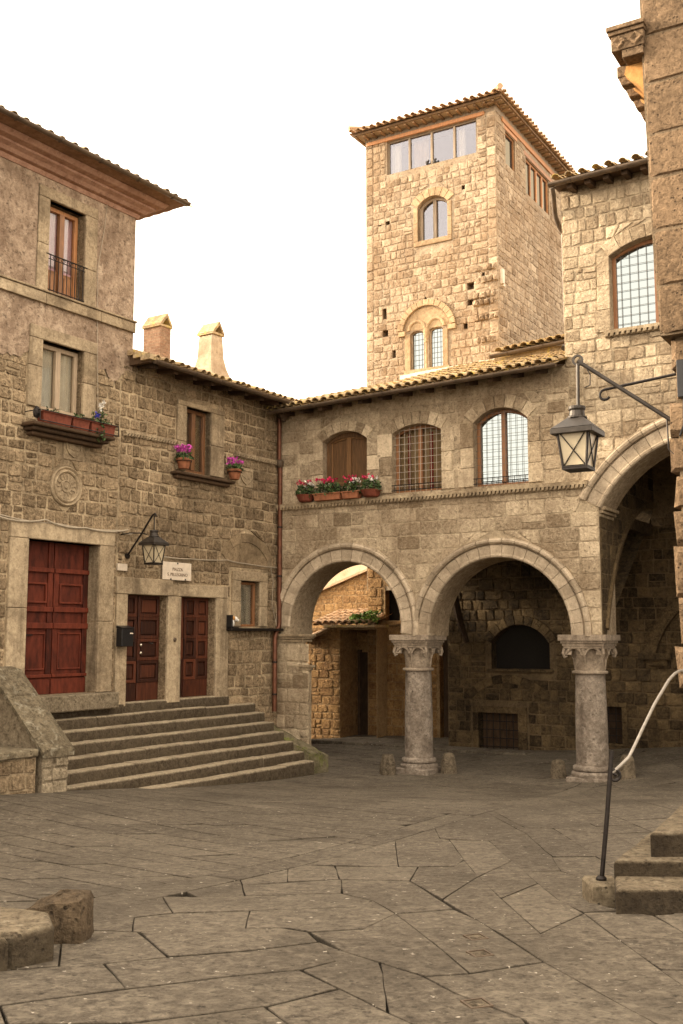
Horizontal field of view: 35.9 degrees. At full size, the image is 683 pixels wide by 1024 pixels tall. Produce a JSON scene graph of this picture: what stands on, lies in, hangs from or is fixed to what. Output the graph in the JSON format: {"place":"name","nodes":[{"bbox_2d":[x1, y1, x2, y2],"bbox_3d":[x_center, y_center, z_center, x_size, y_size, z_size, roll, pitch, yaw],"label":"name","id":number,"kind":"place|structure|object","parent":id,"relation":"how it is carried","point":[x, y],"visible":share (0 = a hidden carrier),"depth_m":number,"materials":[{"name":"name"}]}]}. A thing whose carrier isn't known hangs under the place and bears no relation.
{"place":"outdoors","nodes":[
{"label":"outdoors","id":0,"kind":"place"},
{"bbox_2d":[226,615,238,627],"bbox_3d":[-2.267,2.301,22.119,0.170,0.270,0.325,-4,-8,33],"label":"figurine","id":1,"kind":"object","parent":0,"point":[230,620],"visible":1,"depth_m":21.99,"materials":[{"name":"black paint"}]},
{"bbox_2d":[0,0,646,399],"label":"sky","id":2,"kind":"structure","parent":0,"point":[243,110],"materials":[{"name":"white"}]},
{"bbox_2d":[0,735,682,1023],"bbox_3d":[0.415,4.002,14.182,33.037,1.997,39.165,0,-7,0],"label":"paving","id":3,"kind":"structure","parent":0,"point":[503,852],"depth_m":7.91,"materials":[{"name":"grey stone"}]},
{"bbox_2d":[0,937,7,970],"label":"kerbstone","id":4,"kind":"object","parent":3,"relation":"on","point":[3,954],"visible":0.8,"depth_m":5.57,"materials":[{"name":"stone"}]},
{"bbox_2d":[0,746,37,794],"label":"stone bench","id":5,"kind":"object","parent":3,"relation":"on","point":[17,769],"visible":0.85,"depth_m":15.44,"materials":[{"name":"beige stone"}]},
{"bbox_2d":[0,907,53,969],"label":"kerbstone","id":6,"kind":"object","parent":3,"relation":"on","point":[28,935],"visible":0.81,"depth_m":5.74,"materials":[{"name":"stone"}]},
{"bbox_2d":[0,666,74,792],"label":"stair parapet","id":7,"kind":"structure","parent":3,"relation":"on","point":[27,720],"depth_m":16.14,"materials":[{"name":"stone"}]},
{"bbox_2d":[25,889,93,946],"bbox_3d":[-1.719,2.489,6.377,0.414,0.369,0.367,0,-7,0],"label":"boulder","id":8,"kind":"object","parent":3,"relation":"on","point":[69,912],"visible":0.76,"depth_m":6.24,"materials":[{"name":"stone"}]},
{"bbox_2d":[0,105,192,712],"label":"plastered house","id":9,"kind":"structure","parent":3,"relation":"on","point":[59,194],"depth_m":18.73,"materials":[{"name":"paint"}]},
{"bbox_2d":[25,540,88,694],"bbox_3d":[-5.087,1.860,18.525,0.154,2.651,1.666,-4,-8,33],"label":"door","id":10,"kind":"structure","parent":9,"relation":"in","point":[57,590],"depth_m":18.61,"materials":[{"name":"red paint"}]},
{"bbox_2d":[40,344,77,415],"bbox_3d":[-5.125,-2.340,18.828,0.152,1.195,0.933,-4,-8,33],"label":"window","id":11,"kind":"structure","parent":9,"relation":"in","point":[59,366],"depth_m":18.85,"materials":[{"name":"brown wood"}]},
{"bbox_2d":[26,323,96,419],"bbox_3d":[-5.002,-2.471,18.774,0.179,1.437,1.553,-4,-8,33],"label":"window frame","id":12,"kind":"structure","parent":9,"relation":"in","point":[37,333],"depth_m":18.72,"materials":[{"name":"beige stone"}]},
{"bbox_2d":[48,206,77,299],"bbox_3d":[-5.139,-4.653,19.132,0.152,1.660,0.775,-4,-8,33],"label":"window","id":13,"kind":"structure","parent":9,"relation":"in","point":[63,234],"depth_m":19.16,"materials":[{"name":"orange wood"}]},
{"bbox_2d":[0,516,127,531],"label":"cable","id":14,"kind":"object","parent":9,"relation":"attached to","point":[60,524],"visible":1,"depth_m":18.34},
{"bbox_2d":[50,466,81,506],"bbox_3d":[-4.864,-0.453,18.628,0.080,0.710,0.710,-4,-8,33],"label":"stone roundel","id":15,"kind":"object","parent":9,"relation":"attached to","point":[66,486],"visible":1,"depth_m":18.60,"materials":[{"name":"beige stone"}]},
{"bbox_2d":[35,184,97,306],"bbox_3d":[-4.994,-4.777,19.056,0.179,1.892,1.385,-4,-8,33],"label":"window frame","id":16,"kind":"structure","parent":9,"relation":"in","point":[46,195],"depth_m":19.11,"materials":[{"name":"beige stone"}]},
{"bbox_2d":[25,406,118,436],"bbox_3d":[-4.760,-1.581,18.590,0.390,0.250,1.925,-4,-8,33],"label":"planter rail","id":17,"kind":"object","parent":9,"relation":"attached to","point":[36,410],"visible":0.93,"depth_m":18.09,"materials":[{"name":"black metal"}]},
{"bbox_2d":[37,406,72,427],"bbox_3d":[-4.957,-1.655,18.192,0.210,0.323,0.660,-4,-8,33],"label":"flower trough","id":18,"kind":"object","parent":17,"relation":"in","point":[56,417],"visible":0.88,"depth_m":18.11,"materials":[{"name":"ceramic"}]},
{"bbox_2d":[70,413,90,431],"bbox_3d":[-4.657,-1.601,18.643,0.210,0.320,0.410,-4,-8,33],"label":"flower trough","id":19,"kind":"object","parent":17,"relation":"in","point":[80,422],"visible":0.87,"depth_m":18.59,"materials":[{"name":"ceramic"}]},
{"bbox_2d":[88,400,115,441],"bbox_3d":[-4.347,-1.653,19.076,0.261,0.817,0.600,-4,-8,33],"label":"flower trough","id":20,"kind":"object","parent":17,"relation":"on","point":[101,427],"visible":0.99,"depth_m":19.02,"materials":[{"name":"ceramic"}]},
{"bbox_2d":[63,442,82,461],"bbox_3d":[-4.811,-1.111,18.851,0.100,0.380,0.460,-4,-8,33],"label":"stone block","id":21,"kind":"object","parent":9,"relation":"attached to","point":[73,452],"visible":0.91,"depth_m":18.81,"materials":[{"name":"beige stone"}]},
{"bbox_2d":[97,207,106,400],"bbox_3d":[-4.475,-3.947,19.604,0.012,4.168,0.218,-4,-8,33],"label":"cable","id":22,"kind":"object","parent":9,"relation":"hanging from","point":[97,307],"visible":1,"depth_m":19.48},
{"bbox_2d":[51,696,313,790],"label":"stone staircase","id":23,"kind":"structure","parent":3,"relation":"on","point":[190,742],"depth_m":19.32,"materials":[{"name":"grey stone"}]},
{"bbox_2d":[113,313,300,725],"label":"house","id":24,"kind":"structure","parent":3,"relation":"on","point":[187,643],"depth_m":21.64,"materials":[{"name":"brown stone"}]},
{"bbox_2d":[116,563,126,570],"bbox_3d":[-4.096,1.030,19.644,0.050,0.130,0.240,-4,-8,33],"label":"wall plaque","id":25,"kind":"object","parent":24,"relation":"attached to","point":[121,567],"depth_m":19.60,"materials":[{"name":"white stone"}]},
{"bbox_2d":[116,626,133,646],"bbox_3d":[-3.994,2.289,19.441,0.161,0.383,0.320,-4,-8,33],"label":"letter box","id":26,"kind":"object","parent":24,"relation":"attached to","point":[124,635],"visible":1,"depth_m":19.35,"materials":[{"name":"black paint"}]},
{"bbox_2d":[125,595,159,701],"bbox_3d":[-3.874,2.599,20.160,0.174,2.005,1.135,-4,-8,33],"label":"door","id":27,"kind":"structure","parent":24,"relation":"in","point":[143,614],"depth_m":20.26,"materials":[{"name":"brown wood"}]},
{"bbox_2d":[120,513,168,564],"bbox_3d":[-3.673,0.506,19.630,0.844,0.968,0.443,-4,-8,33],"label":"street lamp","id":28,"kind":"object","parent":24,"relation":"attached to","point":[153,544],"visible":1,"depth_m":19.44,"materials":[{"name":"black metal"}]},
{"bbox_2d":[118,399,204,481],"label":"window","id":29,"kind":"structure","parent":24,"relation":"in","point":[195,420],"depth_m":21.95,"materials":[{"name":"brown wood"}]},
{"bbox_2d":[162,561,190,580],"bbox_3d":[-3.252,1.178,20.840,0.050,0.355,0.820,-4,-8,33],"label":"street sign","id":30,"kind":"object","parent":24,"relation":"attached to","point":[176,571],"visible":1,"depth_m":20.81,"materials":[{"name":"white stone"}]},
{"bbox_2d":[174,444,193,469],"bbox_3d":[-3.136,-1.107,21.023,0.436,0.498,0.420,-4,-8,33],"label":"flower pot","id":31,"kind":"object","parent":24,"relation":"attached to","point":[183,460],"visible":1,"depth_m":20.93,"materials":[{"name":"ceramic"}]},
{"bbox_2d":[180,597,207,696],"bbox_3d":[-3.101,2.739,21.399,0.090,1.995,1.112,-4,-8,33],"label":"door","id":32,"kind":"structure","parent":24,"relation":"in","point":[194,611],"depth_m":21.47,"materials":[{"name":"brown wood"}]},
{"bbox_2d":[175,399,224,477],"bbox_3d":[-2.952,-1.492,21.791,0.174,1.435,1.464,-4,-8,33],"label":"window frame","id":33,"kind":"structure","parent":24,"relation":"in","point":[217,417],"depth_m":22.03,"materials":[{"name":"beige stone"}]},
{"bbox_2d":[164,556,276,567],"bbox_3d":[-2.462,1.035,22.089,0.026,0.089,3.658,-4,-8,33],"label":"cable","id":34,"kind":"object","parent":24,"relation":"attached to","point":[218,560],"visible":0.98,"depth_m":21.90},
{"bbox_2d":[225,456,243,479],"bbox_3d":[-2.259,-0.937,22.308,0.399,0.499,0.429,0,-7,4],"label":"flower pot","id":35,"kind":"object","parent":24,"relation":"attached to","point":[234,472],"visible":1,"depth_m":22.21,"materials":[{"name":"ceramic"}]},
{"bbox_2d":[237,467,252,487],"bbox_3d":[-2.100,-0.752,22.942,0.100,0.420,0.520,-4,-8,33],"label":"stone block","id":36,"kind":"object","parent":24,"relation":"attached to","point":[246,478],"visible":0.84,"depth_m":22.92,"materials":[{"name":"beige stone"}]},
{"bbox_2d":[239,582,254,626],"bbox_3d":[-2.119,2.007,22.855,0.090,0.959,0.670,-4,-8,33],"label":"window","id":37,"kind":"structure","parent":24,"relation":"in","point":[247,601],"depth_m":22.98,"materials":[{"name":"brown wood"}]},
{"bbox_2d":[231,571,267,626],"bbox_3d":[-2.031,1.888,22.798,0.174,1.176,1.210,-4,-8,33],"label":"window frame","id":38,"kind":"structure","parent":24,"relation":"in","point":[236,576],"depth_m":22.76,"materials":[{"name":"beige stone"}]},
{"bbox_2d":[272,411,290,710],"bbox_3d":[-1.327,0.987,23.546,0.363,6.825,0.328,-2,-7,16],"label":"copper downpipe","id":39,"kind":"object","parent":24,"relation":"attached to","point":[280,461],"visible":0.88,"depth_m":23.59,"materials":[{"name":"brown metal"}]},
{"bbox_2d":[274,725,327,773],"bbox_3d":[-1.015,5.059,22.070,1.420,1.294,0.618,-4,-8,33],"label":"mossy kerbstone","id":40,"kind":"object","parent":3,"relation":"on","point":[317,757],"visible":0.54,"depth_m":21.71,"materials":[{"name":"stone"}]},
{"bbox_2d":[312,569,367,627],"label":"house","id":41,"kind":"structure","parent":3,"relation":"on","point":[350,592],"depth_m":32.27,"materials":[{"name":"stone"}]},
{"bbox_2d":[325,565,366,586],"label":"pale rear house","id":42,"kind":"structure","parent":3,"relation":"on","point":[347,572],"depth_m":34.98,"materials":[{"name":"paint"}]},
{"bbox_2d":[306,608,390,738],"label":"stone shed","id":43,"kind":"structure","parent":3,"relation":"on","point":[338,656],"depth_m":28.16,"materials":[{"name":"stone"}]},
{"bbox_2d":[357,650,367,734],"bbox_3d":[0.814,4.874,28.336,0.820,2.320,0.110,-4,-8,31],"label":"door","id":44,"kind":"structure","parent":43,"relation":"in","point":[362,657],"depth_m":28.45,"materials":[{"name":"brown wood"}]},
{"bbox_2d":[346,609,382,624],"bbox_3d":[0.603,2.755,27.732,1.007,0.438,0.535,-4,-8,31],"label":"weed tuft","id":45,"kind":"object","parent":43,"relation":"on","point":[366,615],"visible":0.94,"depth_m":27.63,"materials":[{"name":"green plant"}]},
{"bbox_2d":[311,739,443,749],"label":"kerb","id":46,"kind":"structure","parent":3,"relation":"on","point":[321,741],"depth_m":26.10,"materials":[{"name":"grey stone"}]},
{"bbox_2d":[379,754,395,775],"bbox_3d":[0.935,5.204,21.549,0.356,0.513,0.372,0,-7,0],"label":"stone bollard","id":47,"kind":"object","parent":3,"relation":"on","point":[387,765],"visible":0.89,"depth_m":21.42,"materials":[{"name":"grey stone"}]},
{"bbox_2d":[389,635,446,775],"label":"stone column","id":48,"kind":"structure","parent":3,"relation":"on","point":[418,652],"depth_m":21.75,"materials":[{"name":"grey stone"}]},
{"bbox_2d":[440,752,456,773],"bbox_3d":[2.208,5.216,21.689,0.353,0.513,0.343,0,-7,0],"label":"stone bollard","id":49,"kind":"object","parent":3,"relation":"on","point":[448,763],"visible":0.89,"depth_m":21.57,"materials":[{"name":"grey stone"}]},
{"bbox_2d":[266,151,682,754],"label":"arcaded palazzo","id":50,"kind":"structure","parent":3,"relation":"on","point":[492,541],"depth_m":22.23,"materials":[{"name":"brown stone"}]},
{"bbox_2d":[295,480,315,502],"bbox_3d":[-0.800,-0.483,23.357,0.522,0.532,0.430,-4,-8,31],"label":"flower planter","id":51,"kind":"object","parent":50,"relation":"on","point":[301,496],"visible":1,"depth_m":23.27,"materials":[{"name":"ceramic"}]},
{"bbox_2d":[312,476,342,501],"bbox_3d":[-0.315,-0.513,23.065,0.809,0.524,0.378,-4,-8,31],"label":"flower planter","id":52,"kind":"object","parent":50,"relation":"on","point":[332,494],"visible":0.99,"depth_m":22.97,"materials":[{"name":"ceramic"}]},
{"bbox_2d":[327,432,366,486],"bbox_3d":[0.182,-1.144,23.263,1.130,1.232,0.100,-4,-8,31],"label":"window","id":53,"kind":"structure","parent":50,"relation":"in","point":[346,452],"depth_m":23.28,"materials":[{"name":"brown wood"}]},
{"bbox_2d":[341,475,361,498],"bbox_3d":[0.224,-0.557,22.751,0.518,0.537,0.385,-4,-8,31],"label":"flower planter","id":54,"kind":"object","parent":50,"relation":"on","point":[352,492],"visible":0.98,"depth_m":22.68,"materials":[{"name":"ceramic"}]},
{"bbox_2d":[359,473,381,497],"bbox_3d":[0.622,-0.586,22.508,0.561,0.539,0.459,-4,-8,31],"label":"flower planter","id":55,"kind":"object","parent":50,"relation":"on","point":[370,492],"visible":1,"depth_m":22.40,"materials":[{"name":"ceramic"}]},
{"bbox_2d":[389,590,399,620],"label":"passage window","id":56,"kind":"structure","parent":50,"relation":"in","point":[393,607],"depth_m":28.22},
{"bbox_2d":[394,425,441,492],"bbox_3d":[1.686,-1.125,22.344,1.165,1.440,0.227,-4,-8,31],"label":"window","id":57,"kind":"structure","parent":50,"relation":"in","point":[418,448],"depth_m":22.40,"materials":[{"name":"brown wood"}]},
{"bbox_2d":[443,637,448,736],"bbox_3d":[2.973,4.707,27.037,0.750,3.150,0.050,-4,-8,31],"label":"passage door","id":58,"kind":"structure","parent":50,"relation":"in","point":[445,645],"depth_m":27.20,"materials":[{"name":"brown wood"}]},
{"bbox_2d":[348,82,575,590],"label":"stone tower","id":59,"kind":"structure","parent":50,"relation":"on","point":[463,253],"depth_m":28.69,"materials":[{"name":"beige stone"}]},
{"bbox_2d":[412,331,423,369],"bbox_3d":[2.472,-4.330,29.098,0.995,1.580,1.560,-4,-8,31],"label":"window","id":60,"kind":"structure","parent":59,"relation":"in","point":[417,337],"depth_m":28.48,"materials":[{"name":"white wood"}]},
{"bbox_2d":[388,119,476,174],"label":"window","id":61,"kind":"structure","parent":59,"relation":"in","point":[424,152],"depth_m":29.26,"materials":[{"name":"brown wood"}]},
{"bbox_2d":[420,198,447,240],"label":"window","id":62,"kind":"structure","parent":59,"relation":"in","point":[433,214],"depth_m":28.93,"materials":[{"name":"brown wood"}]},
{"bbox_2d":[430,327,442,366],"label":"window","id":63,"kind":"structure","parent":59,"relation":"in","point":[436,334],"depth_m":28.20,"materials":[{"name":"white glass"}]},
{"bbox_2d":[465,125,552,213],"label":"window","id":64,"kind":"structure","parent":59,"relation":"in","point":[536,185],"depth_m":30.03,"materials":[{"name":"orange wood"}]},
{"bbox_2d":[476,409,528,486],"bbox_3d":[3.296,-1.306,21.364,1.170,1.572,0.178,-4,-8,31],"label":"window","id":65,"kind":"structure","parent":50,"relation":"in","point":[502,436],"depth_m":21.40,"materials":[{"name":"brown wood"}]},
{"bbox_2d":[496,625,549,668],"bbox_3d":[4.365,3.205,25.049,1.450,1.030,0.040,-4,-8,31],"label":"blind window","id":66,"kind":"structure","parent":50,"relation":"in","point":[521,646],"depth_m":25.05,"materials":[{"name":"black"}]},
{"bbox_2d":[612,239,658,328],"bbox_3d":[6.038,-4.372,20.107,1.715,1.750,0.105,-4,-8,31],"label":"window","id":67,"kind":"structure","parent":50,"relation":"in","point":[635,303],"depth_m":20.34,"materials":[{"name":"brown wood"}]},
{"bbox_2d":[463,933,488,939],"bbox_3d":[0.824,2.622,6.458,0.120,0.037,0.120,2,-7,-20],"label":"access cover","id":68,"kind":"object","parent":3,"relation":"on","point":[476,936],"visible":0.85,"depth_m":6.46,"materials":[{"name":"stone"}]},
{"bbox_2d":[460,997,493,1008],"bbox_3d":[0.648,2.364,5.034,0.120,0.037,0.120,2,-7,-20],"label":"access cover","id":69,"kind":"object","parent":3,"relation":"on","point":[475,1003],"visible":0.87,"depth_m":5.04,"materials":[{"name":"stone"}]},
{"bbox_2d":[466,949,493,956],"bbox_3d":[0.791,2.540,6.024,0.120,0.037,0.120,2,-7,-20],"label":"access cover","id":70,"kind":"object","parent":3,"relation":"on","point":[480,953],"visible":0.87,"depth_m":6.03,"materials":[{"name":"stone"}]},
{"bbox_2d":[550,759,566,778],"bbox_3d":[4.223,5.041,20.498,0.323,0.451,0.341,0,-7,0],"label":"stone bollard","id":71,"kind":"object","parent":3,"relation":"on","point":[558,770],"visible":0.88,"depth_m":20.39,"materials":[{"name":"grey stone"}]},
{"bbox_2d":[558,635,619,782],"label":"stone column","id":72,"kind":"structure","parent":3,"relation":"on","point":[590,654],"depth_m":19.91,"materials":[{"name":"grey stone"}]},
{"bbox_2d":[619,755,635,779],"bbox_3d":[5.332,4.817,19.732,0.307,0.531,0.328,0,-7,0],"label":"stone bollard","id":73,"kind":"object","parent":3,"relation":"on","point":[627,770],"visible":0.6,"depth_m":19.62,"materials":[{"name":"grey stone"}]},
{"bbox_2d":[582,804,682,916],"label":"entrance steps","id":74,"kind":"structure","parent":3,"relation":"on","point":[647,879],"depth_m":7.57,"materials":[{"name":"stone"}]},
{"bbox_2d":[596,669,682,880],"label":"handrail","id":75,"kind":"object","parent":74,"relation":"on","point":[610,780],"visible":0.97,"depth_m":7.82,"materials":[{"name":"black metal"}]},
{"bbox_2d":[606,0,682,687],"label":"house","id":76,"kind":"structure","parent":3,"relation":"on","point":[647,49],"depth_m":9.80,"materials":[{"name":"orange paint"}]},
{"bbox_2d":[550,354,682,472],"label":"street lamp","id":77,"kind":"object","parent":76,"relation":"attached to","point":[576,432],"visible":1,"depth_m":9.97,"materials":[{"name":"black metal"}]},
{"bbox_2d":[599,373,675,400],"bbox_3d":[2.800,-1.177,9.931,0.768,0.196,0.028,-4,-8,31],"label":"iron rod","id":78,"kind":"object","parent":76,"relation":"attached to","point":[634,383],"visible":0.93,"depth_m":9.95,"materials":[{"name":"black metal"}]}
]}

